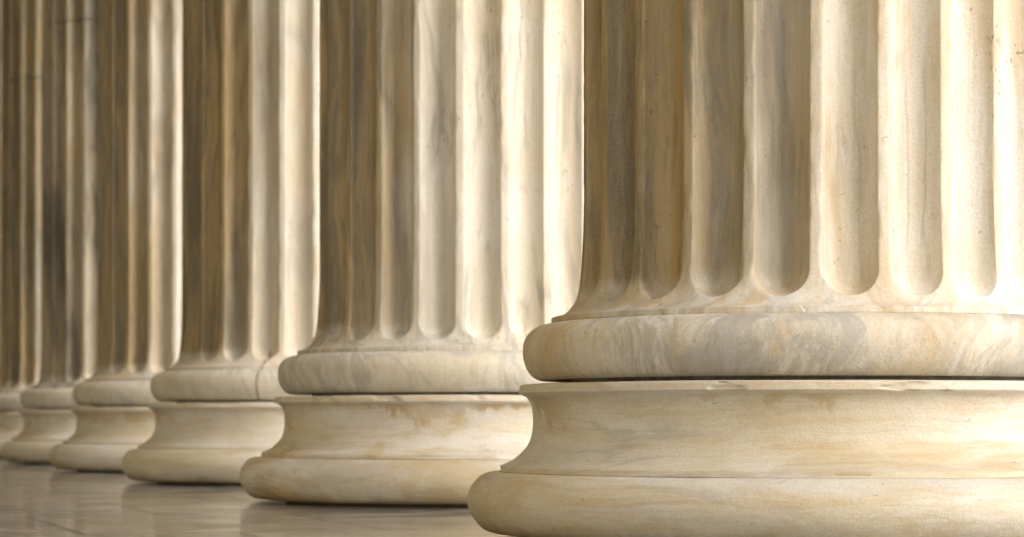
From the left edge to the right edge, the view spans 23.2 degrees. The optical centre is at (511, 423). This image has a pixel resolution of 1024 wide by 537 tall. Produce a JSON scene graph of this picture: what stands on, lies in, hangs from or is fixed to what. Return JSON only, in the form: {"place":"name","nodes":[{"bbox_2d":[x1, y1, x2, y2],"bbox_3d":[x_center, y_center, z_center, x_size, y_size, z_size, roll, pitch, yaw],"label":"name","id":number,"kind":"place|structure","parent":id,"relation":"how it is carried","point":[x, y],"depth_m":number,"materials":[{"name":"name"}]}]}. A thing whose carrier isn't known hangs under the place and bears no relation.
{"place":"outdoors","nodes":[
{"label":"outdoors","id":0,"kind":"place"},
{"bbox_2d":[0,459,516,536],"bbox_3d":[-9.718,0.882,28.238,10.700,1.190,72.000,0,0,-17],"label":"floor","id":1,"kind":"structure","parent":0,"point":[43,500],"depth_m":7.96,"materials":[{"name":"stone"}]},
{"bbox_2d":[0,0,2,365],"bbox_3d":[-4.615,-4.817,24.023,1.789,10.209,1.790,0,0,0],"label":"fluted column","id":2,"kind":"structure","parent":1,"relation":"on","point":[0,162],"depth_m":23.46,"materials":[{"name":"stone"}]},
{"bbox_2d":[0,0,41,458],"bbox_3d":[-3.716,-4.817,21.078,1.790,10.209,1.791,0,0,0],"label":"fluted column","id":3,"kind":"structure","parent":1,"relation":"on","point":[21,166],"depth_m":20.61,"materials":[{"name":"stone"}]},
{"bbox_2d":[0,0,98,464],"bbox_3d":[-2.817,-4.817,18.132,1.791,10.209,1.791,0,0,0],"label":"fluted column","id":4,"kind":"structure","parent":1,"relation":"on","point":[69,293],"depth_m":17.66,"materials":[{"name":"stone"}]},
{"bbox_2d":[48,0,181,472],"bbox_3d":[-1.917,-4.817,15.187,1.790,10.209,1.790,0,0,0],"label":"fluted column","id":5,"kind":"structure","parent":1,"relation":"on","point":[139,187],"depth_m":14.70,"materials":[{"name":"stone"}]},
{"bbox_2d":[121,0,319,485],"bbox_3d":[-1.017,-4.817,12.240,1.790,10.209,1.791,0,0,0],"label":"fluted column","id":6,"kind":"structure","parent":1,"relation":"on","point":[250,181],"depth_m":11.71,"materials":[{"name":"stone"}]},
{"bbox_2d":[239,0,583,506],"bbox_3d":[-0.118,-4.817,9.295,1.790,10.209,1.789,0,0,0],"label":"fluted column","id":7,"kind":"structure","parent":1,"relation":"on","point":[451,172],"depth_m":8.76,"materials":[{"name":"stone"}]},
{"bbox_2d":[467,0,1023,536],"bbox_3d":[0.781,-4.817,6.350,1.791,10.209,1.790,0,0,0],"label":"fluted column","id":8,"kind":"structure","parent":1,"relation":"on","point":[797,310],"depth_m":5.80,"materials":[{"name":"stone"}]}
]}

